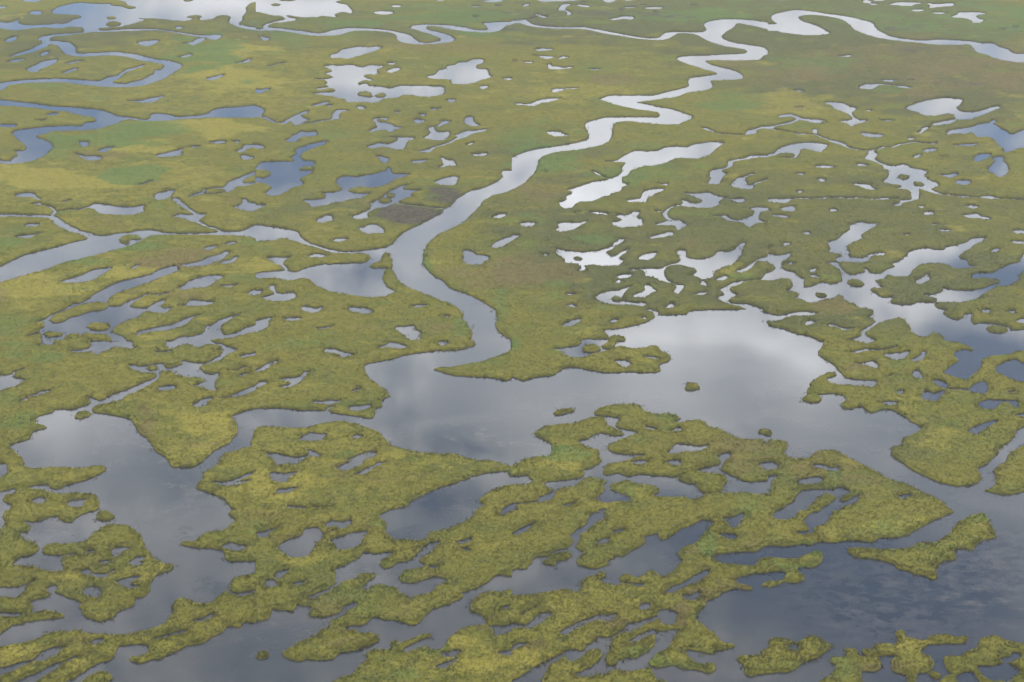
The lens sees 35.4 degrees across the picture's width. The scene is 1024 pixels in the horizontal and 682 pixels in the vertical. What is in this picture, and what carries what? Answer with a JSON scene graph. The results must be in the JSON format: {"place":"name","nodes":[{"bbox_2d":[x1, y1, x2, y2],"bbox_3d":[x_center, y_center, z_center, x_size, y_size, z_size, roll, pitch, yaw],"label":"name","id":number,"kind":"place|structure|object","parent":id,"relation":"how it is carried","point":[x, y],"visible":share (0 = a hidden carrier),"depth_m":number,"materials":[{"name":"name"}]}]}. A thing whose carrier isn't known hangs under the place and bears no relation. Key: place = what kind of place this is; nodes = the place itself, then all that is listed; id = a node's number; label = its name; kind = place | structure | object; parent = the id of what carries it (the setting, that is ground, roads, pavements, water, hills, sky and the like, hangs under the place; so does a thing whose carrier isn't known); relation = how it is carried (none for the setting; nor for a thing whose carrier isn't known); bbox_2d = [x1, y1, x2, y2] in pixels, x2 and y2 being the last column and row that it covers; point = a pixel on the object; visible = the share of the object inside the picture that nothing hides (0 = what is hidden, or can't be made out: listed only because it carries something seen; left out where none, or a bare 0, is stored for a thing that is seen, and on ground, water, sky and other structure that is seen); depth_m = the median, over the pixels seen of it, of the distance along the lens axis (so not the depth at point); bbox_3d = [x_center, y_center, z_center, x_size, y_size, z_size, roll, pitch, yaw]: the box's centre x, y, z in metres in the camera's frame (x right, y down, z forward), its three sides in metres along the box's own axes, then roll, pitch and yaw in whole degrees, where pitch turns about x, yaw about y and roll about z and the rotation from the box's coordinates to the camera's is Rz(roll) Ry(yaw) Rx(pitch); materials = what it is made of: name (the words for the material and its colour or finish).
{"place":"outdoors","nodes":[
{"label":"outdoors","id":0,"kind":"place"},
{"bbox_2d":[0,489,14,528],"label":"pond","id":1,"kind":"structure","parent":0,"point":[4,506],"depth_m":433.62,"materials":[{"name":"liquid"}]},
{"bbox_2d":[0,368,23,390],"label":"pond","id":2,"kind":"structure","parent":0,"point":[8,381],"depth_m":498.88,"materials":[{"name":"liquid"}]},
{"bbox_2d":[0,581,32,597],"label":"pond","id":3,"kind":"structure","parent":0,"point":[12,592],"depth_m":397.55,"materials":[{"name":"liquid"}]},
{"bbox_2d":[26,59,56,71],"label":"pond","id":4,"kind":"structure","parent":0,"point":[41,65],"depth_m":809.28,"materials":[{"name":"liquid"}]},
{"bbox_2d":[18,655,82,681],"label":"pond","id":5,"kind":"structure","parent":0,"point":[35,677],"depth_m":368.33,"materials":[{"name":"liquid"}]},
{"bbox_2d":[67,499,84,506],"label":"pond","id":6,"kind":"structure","parent":0,"point":[76,503],"depth_m":434.53,"materials":[{"name":"liquid"}]},
{"bbox_2d":[62,268,110,282],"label":"pond","id":7,"kind":"structure","parent":0,"point":[91,275],"depth_m":571.75,"materials":[{"name":"liquid"}]},
{"bbox_2d":[83,586,100,596],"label":"pond","id":8,"kind":"structure","parent":0,"point":[91,591],"depth_m":397.55,"materials":[{"name":"liquid"}]},
{"bbox_2d":[81,569,113,577],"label":"pond","id":9,"kind":"structure","parent":0,"point":[87,571],"depth_m":404.59,"materials":[{"name":"liquid"}]},
{"bbox_2d":[32,266,178,353],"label":"pond","id":10,"kind":"structure","parent":0,"point":[112,316],"depth_m":540.90,"materials":[{"name":"liquid"}]},
{"bbox_2d":[44,330,65,336],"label":"grass islet","id":11,"kind":"object","parent":10,"relation":"in","point":[52,334],"depth_m":528.33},
{"bbox_2d":[86,322,111,331],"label":"grass islet","id":12,"kind":"object","parent":10,"relation":"in","point":[98,326],"depth_m":533.42,"materials":[{"name":"plant"}]},
{"bbox_2d":[116,576,139,588],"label":"pond","id":13,"kind":"structure","parent":0,"point":[124,582],"depth_m":401.43,"materials":[{"name":"liquid"}]},
{"bbox_2d":[155,190,173,199],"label":"pond","id":14,"kind":"structure","parent":0,"point":[163,195],"depth_m":644.35,"materials":[{"name":"liquid"}]},
{"bbox_2d":[137,315,196,334],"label":"pond","id":15,"kind":"structure","parent":0,"point":[176,325],"depth_m":534.22,"materials":[{"name":"liquid"}]},
{"bbox_2d":[156,149,182,156],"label":"pond","id":16,"kind":"structure","parent":0,"point":[174,153],"depth_m":688.61,"materials":[{"name":"liquid"}]},
{"bbox_2d":[183,300,213,305],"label":"pond","id":17,"kind":"structure","parent":0,"point":[195,302],"depth_m":551.05,"materials":[{"name":"liquid"}]},
{"bbox_2d":[178,275,221,289],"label":"pond","id":18,"kind":"structure","parent":0,"point":[204,281],"depth_m":567.01,"materials":[{"name":"liquid"}]},
{"bbox_2d":[182,251,228,266],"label":"pond","id":19,"kind":"structure","parent":0,"point":[210,260],"depth_m":583.93,"materials":[{"name":"liquid"}]},
{"bbox_2d":[213,472,252,485],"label":"pond","id":20,"kind":"structure","parent":0,"point":[229,482],"depth_m":444.88,"materials":[{"name":"liquid"}]},
{"bbox_2d":[222,543,245,550],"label":"pond","id":21,"kind":"structure","parent":0,"point":[234,547],"depth_m":415.64,"materials":[{"name":"liquid"}]},
{"bbox_2d":[227,381,266,396],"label":"pond","id":22,"kind":"structure","parent":0,"point":[251,389],"depth_m":493.49,"materials":[{"name":"liquid"}]},
{"bbox_2d":[235,199,264,210],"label":"pond","id":23,"kind":"structure","parent":0,"point":[245,205],"depth_m":633.42,"materials":[{"name":"liquid"}]},
{"bbox_2d":[236,144,263,151],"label":"pond","id":24,"kind":"structure","parent":0,"point":[250,146],"depth_m":696.78,"materials":[{"name":"liquid"}]},
{"bbox_2d":[189,141,327,196],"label":"pond","id":25,"kind":"structure","parent":0,"point":[284,176],"depth_m":665.20,"materials":[{"name":"liquid"}]},
{"bbox_2d":[204,187,225,193],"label":"grass islet","id":26,"kind":"object","parent":25,"relation":"in","point":[214,190],"depth_m":648.16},
{"bbox_2d":[263,285,295,300],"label":"pond","id":27,"kind":"structure","parent":0,"point":[275,296],"depth_m":556.27,"materials":[{"name":"liquid"}]},
{"bbox_2d":[270,472,296,481],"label":"pond","id":28,"kind":"structure","parent":0,"point":[281,477],"depth_m":447.30,"materials":[{"name":"liquid"}]},
{"bbox_2d":[268,450,318,464],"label":"pond","id":29,"kind":"structure","parent":0,"point":[280,458],"depth_m":456.24,"materials":[{"name":"liquid"}]},
{"bbox_2d":[280,372,307,386],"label":"pond","id":30,"kind":"structure","parent":0,"point":[293,380],"depth_m":500.09,"materials":[{"name":"liquid"}]},
{"bbox_2d":[286,131,316,141],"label":"pond","id":31,"kind":"structure","parent":0,"point":[300,134],"depth_m":711.25,"materials":[{"name":"liquid"}]},
{"bbox_2d":[300,433,325,440],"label":"pond","id":32,"kind":"structure","parent":0,"point":[313,436],"depth_m":467.13,"materials":[{"name":"liquid"}]},
{"bbox_2d":[278,520,350,557],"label":"pond","id":33,"kind":"structure","parent":0,"point":[303,544],"depth_m":417.75,"materials":[{"name":"liquid"}]},
{"bbox_2d":[324,349,351,356],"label":"pond","id":34,"kind":"structure","parent":0,"point":[343,354],"depth_m":517.08,"materials":[{"name":"liquid"}]},
{"bbox_2d":[331,531,366,549],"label":"pond","id":35,"kind":"structure","parent":0,"point":[353,540],"depth_m":418.18,"materials":[{"name":"liquid"}]},
{"bbox_2d":[330,46,380,58],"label":"pond","id":36,"kind":"structure","parent":0,"point":[346,53],"depth_m":832.22,"materials":[{"name":"liquid"}]},
{"bbox_2d":[304,168,409,206],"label":"pond","id":37,"kind":"structure","parent":0,"point":[346,183],"depth_m":655.65,"materials":[{"name":"liquid"}]},
{"bbox_2d":[337,452,376,469],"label":"pond","id":38,"kind":"structure","parent":0,"point":[358,460],"depth_m":454.72,"materials":[{"name":"liquid"}]},
{"bbox_2d":[349,307,372,313],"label":"pond","id":39,"kind":"structure","parent":0,"point":[362,310],"depth_m":545.92,"materials":[{"name":"liquid"}]},
{"bbox_2d":[359,224,383,233],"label":"pond","id":40,"kind":"structure","parent":0,"point":[372,228],"depth_m":611.74,"materials":[{"name":"liquid"}]},
{"bbox_2d":[308,541,446,598],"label":"pond","id":41,"kind":"structure","parent":0,"point":[367,562],"depth_m":404.59,"materials":[{"name":"liquid"}]},
{"bbox_2d":[370,118,401,131],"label":"pond","id":42,"kind":"structure","parent":0,"point":[384,126],"depth_m":721.87,"materials":[{"name":"liquid"}]},
{"bbox_2d":[367,137,413,149],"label":"pond","id":43,"kind":"structure","parent":0,"point":[400,142],"depth_m":700.34,"materials":[{"name":"liquid"}]},
{"bbox_2d":[379,342,405,347],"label":"pond","id":44,"kind":"structure","parent":0,"point":[393,345],"depth_m":521.67,"materials":[{"name":"liquid"}]},
{"bbox_2d":[396,326,419,339],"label":"pond","id":45,"kind":"structure","parent":0,"point":[411,332],"depth_m":530.42,"materials":[{"name":"liquid"}]},
{"bbox_2d":[425,127,449,140],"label":"pond","id":46,"kind":"structure","parent":0,"point":[435,135],"depth_m":711.25,"materials":[{"name":"liquid"}]},
{"bbox_2d":[435,176,457,184],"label":"pond","id":47,"kind":"structure","parent":0,"point":[452,180],"depth_m":658.81,"materials":[{"name":"liquid"}]},
{"bbox_2d":[436,650,460,667],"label":"pond","id":48,"kind":"structure","parent":0,"point":[453,654],"depth_m":374.03,"materials":[{"name":"liquid"}]},
{"bbox_2d":[418,129,486,151],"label":"pond","id":49,"kind":"structure","parent":0,"point":[464,134],"depth_m":711.25,"materials":[{"name":"liquid"}]},
{"bbox_2d":[380,472,531,540],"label":"pond","id":50,"kind":"structure","parent":0,"point":[446,507],"depth_m":432.70,"materials":[{"name":"liquid"}]},
{"bbox_2d":[428,59,491,83],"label":"pond","id":51,"kind":"structure","parent":0,"point":[464,72],"depth_m":796.73,"materials":[{"name":"liquid"}]},
{"bbox_2d":[463,250,488,264],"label":"pond","id":52,"kind":"structure","parent":0,"point":[471,258],"depth_m":586.43,"materials":[{"name":"liquid"}]},
{"bbox_2d":[492,235,518,247],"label":"pond","id":53,"kind":"structure","parent":0,"point":[503,242],"depth_m":601.01,"materials":[{"name":"liquid"}]},
{"bbox_2d":[0,0,1023,681],"bbox_3d":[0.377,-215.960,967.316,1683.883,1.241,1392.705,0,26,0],"label":"marsh ground","id":54,"kind":"structure","parent":0,"point":[998,16],"depth_m":581.94,"materials":[{"name":"plant"}]},
{"bbox_2d":[0,647,64,674],"bbox_3d":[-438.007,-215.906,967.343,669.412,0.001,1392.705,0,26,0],"label":"lagoon","id":55,"kind":"structure","parent":54,"relation":"in","point":[47,654],"depth_m":373.18,"materials":[{"name":"liquid"}]},
{"bbox_2d":[0,100,347,163],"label":"lagoon","id":56,"kind":"structure","parent":54,"relation":"in","point":[36,148],"depth_m":731.50,"materials":[{"name":"liquid"}]},
{"bbox_2d":[313,65,443,102],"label":"lagoon","id":57,"kind":"structure","parent":54,"relation":"in","point":[344,80],"depth_m":774.22,"materials":[{"name":"liquid"}]},
{"bbox_2d":[68,509,712,681],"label":"lagoon","id":58,"kind":"structure","parent":54,"relation":"in","point":[228,654],"depth_m":382.03,"materials":[{"name":"liquid"}]},
{"bbox_2d":[256,649,269,659],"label":"sedge clump","id":59,"kind":"object","parent":58,"relation":"in","point":[263,654],"visible":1,"depth_m":373.72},
{"bbox_2d":[541,550,571,567],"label":"grass islet","id":60,"kind":"object","parent":58,"relation":"on","point":[553,559],"depth_m":410.07,"materials":[{"name":"plant"}]},
{"bbox_2d":[559,142,722,207],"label":"lagoon","id":61,"kind":"structure","parent":54,"relation":"in","point":[593,191],"depth_m":679.50,"materials":[{"name":"liquid"}]},
{"bbox_2d":[947,120,1023,151],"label":"lagoon","id":62,"kind":"structure","parent":54,"relation":"in","point":[1006,141],"depth_m":712.48,"materials":[{"name":"liquid"}]},
{"bbox_2d":[0,0,1023,681],"bbox_3d":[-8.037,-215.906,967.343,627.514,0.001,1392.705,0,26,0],"label":"river","id":63,"kind":"structure","parent":0,"point":[748,370],"depth_m":476.33,"materials":[{"name":"liquid"}]},
{"bbox_2d":[75,410,93,418],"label":"grass islet","id":64,"kind":"object","parent":63,"relation":"in","point":[82,414],"depth_m":478.54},
{"bbox_2d":[94,509,115,521],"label":"grass islet","id":65,"kind":"object","parent":63,"relation":"in","point":[104,515],"depth_m":427.92,"materials":[{"name":"plant"}]},
{"bbox_2d":[118,234,141,243],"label":"grass islet","id":66,"kind":"object","parent":63,"relation":"in","point":[125,239],"depth_m":602.68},
{"bbox_2d":[239,2,285,28],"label":"grass islet","id":67,"kind":"object","parent":63,"relation":"in","point":[251,17],"depth_m":889.80,"materials":[{"name":"plant"}]},
{"bbox_2d":[369,252,392,268],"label":"grass islet","id":68,"kind":"object","parent":63,"relation":"in","point":[385,261],"depth_m":580.98,"materials":[{"name":"plant"}]},
{"bbox_2d":[553,407,575,414],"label":"grass islet","id":69,"kind":"object","parent":63,"relation":"in","point":[562,411],"depth_m":480.60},
{"bbox_2d":[582,343,600,352],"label":"grass islet","id":70,"kind":"object","parent":63,"relation":"in","point":[590,347],"depth_m":518.50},
{"bbox_2d":[601,334,625,348],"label":"grass islet","id":71,"kind":"object","parent":63,"relation":"in","point":[613,339],"depth_m":523.73,"materials":[{"name":"plant"}]},
{"bbox_2d":[685,382,699,390],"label":"sedge clump","id":72,"kind":"object","parent":63,"relation":"in","point":[692,386],"visible":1,"depth_m":494.67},
{"bbox_2d":[736,634,835,677],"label":"grass islet","id":73,"kind":"object","parent":63,"relation":"in","point":[778,655],"depth_m":373.23,"materials":[{"name":"plant"}]},
{"bbox_2d":[847,279,864,286],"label":"grass islet","id":74,"kind":"object","parent":63,"relation":"in","point":[856,282],"depth_m":565.45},
{"bbox_2d":[847,512,996,579],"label":"grass islet","id":75,"kind":"object","parent":63,"relation":"in","point":[927,558],"depth_m":413.15,"materials":[{"name":"plant"}]},
{"bbox_2d":[986,325,1007,332],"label":"grass islet","id":76,"kind":"object","parent":63,"relation":"in","point":[997,329],"depth_m":531.17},
{"bbox_2d":[498,643,526,655],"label":"pond","id":77,"kind":"structure","parent":0,"point":[508,652],"depth_m":375.74,"materials":[{"name":"liquid"}]},
{"bbox_2d":[491,612,550,635],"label":"pond","id":78,"kind":"structure","parent":0,"point":[498,630],"depth_m":384.53,"materials":[{"name":"liquid"}]},
{"bbox_2d":[516,98,559,105],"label":"pond","id":79,"kind":"structure","parent":0,"point":[537,102],"depth_m":755.71,"materials":[{"name":"liquid"}]},
{"bbox_2d":[556,221,586,230],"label":"pond","id":80,"kind":"structure","parent":0,"point":[565,226],"depth_m":615.40,"materials":[{"name":"liquid"}]},
{"bbox_2d":[560,614,615,634],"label":"pond","id":81,"kind":"structure","parent":0,"point":[567,630],"depth_m":386.34,"materials":[{"name":"liquid"}]},
{"bbox_2d":[556,239,627,270],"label":"pond","id":82,"kind":"structure","parent":0,"point":[602,257],"depth_m":587.27,"materials":[{"name":"liquid"}]},
{"bbox_2d":[596,286,645,305],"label":"pond","id":83,"kind":"structure","parent":0,"point":[604,297],"depth_m":555.52,"materials":[{"name":"liquid"}]},
{"bbox_2d":[612,212,642,226],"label":"pond","id":84,"kind":"structure","parent":0,"point":[629,220],"depth_m":619.11,"materials":[{"name":"liquid"}]},
{"bbox_2d":[633,284,655,296],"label":"pond","id":85,"kind":"structure","parent":0,"point":[649,289],"depth_m":559.30,"materials":[{"name":"liquid"}]},
{"bbox_2d":[628,188,663,201],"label":"pond","id":86,"kind":"structure","parent":0,"point":[647,194],"depth_m":645.36,"materials":[{"name":"liquid"}]},
{"bbox_2d":[631,242,744,293],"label":"pond","id":87,"kind":"structure","parent":0,"point":[705,268],"depth_m":581.45,"materials":[{"name":"liquid"}]},
{"bbox_2d":[666,570,709,592],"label":"pond","id":88,"kind":"structure","parent":0,"point":[697,577],"depth_m":401.43,"materials":[{"name":"liquid"}]},
{"bbox_2d":[668,444,708,452],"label":"pond","id":89,"kind":"structure","parent":0,"point":[677,448],"depth_m":461.36,"materials":[{"name":"liquid"}]},
{"bbox_2d":[656,192,744,229],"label":"pond","id":90,"kind":"structure","parent":0,"point":[710,200],"depth_m":636.37,"materials":[{"name":"liquid"}]},
{"bbox_2d":[723,514,743,527],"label":"pond","id":91,"kind":"structure","parent":0,"point":[734,521],"depth_m":426.86,"materials":[{"name":"liquid"}]},
{"bbox_2d":[717,207,769,226],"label":"pond","id":92,"kind":"structure","parent":0,"point":[750,221],"depth_m":621.92,"materials":[{"name":"liquid"}]},
{"bbox_2d":[731,173,767,188],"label":"pond","id":93,"kind":"structure","parent":0,"point":[740,182],"depth_m":656.70,"materials":[{"name":"liquid"}]},
{"bbox_2d":[703,114,823,134],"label":"pond","id":94,"kind":"structure","parent":0,"point":[748,132],"depth_m":726.33,"materials":[{"name":"liquid"}]},
{"bbox_2d":[709,142,827,184],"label":"pond","id":95,"kind":"structure","parent":0,"point":[716,175],"depth_m":690.92,"materials":[{"name":"liquid"}]},
{"bbox_2d":[759,462,778,469],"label":"pond","id":96,"kind":"structure","parent":0,"point":[768,465],"depth_m":452.72,"materials":[{"name":"liquid"}]},
{"bbox_2d":[797,477,822,483],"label":"pond","id":97,"kind":"structure","parent":0,"point":[813,480],"depth_m":445.36,"materials":[{"name":"liquid"}]},
{"bbox_2d":[773,487,858,534],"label":"pond","id":98,"kind":"structure","parent":0,"point":[804,499],"depth_m":433.16,"materials":[{"name":"liquid"}]},
{"bbox_2d":[768,197,897,202],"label":"pond","id":99,"kind":"structure","parent":0,"point":[780,200],"depth_m":640.33,"materials":[{"name":"liquid"}]},
{"bbox_2d":[826,102,866,125],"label":"pond","id":100,"kind":"structure","parent":0,"point":[845,108],"depth_m":744.76,"materials":[{"name":"liquid"}]},
{"bbox_2d":[862,656,906,681],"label":"pond","id":101,"kind":"structure","parent":0,"point":[885,673],"depth_m":367.67,"materials":[{"name":"liquid"}]},
{"bbox_2d":[860,84,910,88],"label":"pond","id":102,"kind":"structure","parent":0,"point":[868,86],"depth_m":777.15,"materials":[{"name":"liquid"}]},
{"bbox_2d":[883,351,908,359],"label":"pond","id":103,"kind":"structure","parent":0,"point":[898,355],"depth_m":515.13,"materials":[{"name":"liquid"}]},
{"bbox_2d":[793,132,1020,205],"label":"pond","id":104,"kind":"structure","parent":0,"point":[908,184],"depth_m":661.99,"materials":[{"name":"liquid"}]},
{"bbox_2d":[922,391,944,400],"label":"pond","id":105,"kind":"structure","parent":0,"point":[926,395],"depth_m":490.54,"materials":[{"name":"liquid"}]},
{"bbox_2d":[906,97,999,124],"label":"pond","id":106,"kind":"structure","parent":0,"point":[937,106],"depth_m":744.76,"materials":[{"name":"liquid"}]},
{"bbox_2d":[933,380,987,392],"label":"pond","id":107,"kind":"structure","parent":0,"point":[981,387],"depth_m":495.87,"materials":[{"name":"liquid"}]},
{"bbox_2d":[956,672,978,681],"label":"pond","id":108,"kind":"structure","parent":0,"point":[967,677],"depth_m":367.02,"materials":[{"name":"liquid"}]},
{"bbox_2d":[952,12,984,22],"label":"pond","id":109,"kind":"structure","parent":0,"point":[971,16],"depth_m":895.70,"materials":[{"name":"liquid"}]},
{"bbox_2d":[969,420,996,433],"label":"pond","id":110,"kind":"structure","parent":0,"point":[977,429],"depth_m":472.50,"materials":[{"name":"liquid"}]},
{"bbox_2d":[988,156,1008,176],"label":"pond","id":111,"kind":"structure","parent":0,"point":[998,167],"depth_m":673.93,"materials":[{"name":"liquid"}]},
{"bbox_2d":[978,399,1018,409],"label":"pond","id":112,"kind":"structure","parent":0,"point":[989,404],"depth_m":485.90,"materials":[{"name":"liquid"}]},
{"bbox_2d":[978,653,1020,681],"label":"pond","id":113,"kind":"structure","parent":0,"point":[1006,671],"depth_m":369.33,"materials":[{"name":"liquid"}]},
{"bbox_2d":[996,359,1023,381],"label":"pond","id":114,"kind":"structure","parent":0,"point":[1013,369],"depth_m":506.25,"materials":[{"name":"liquid"}]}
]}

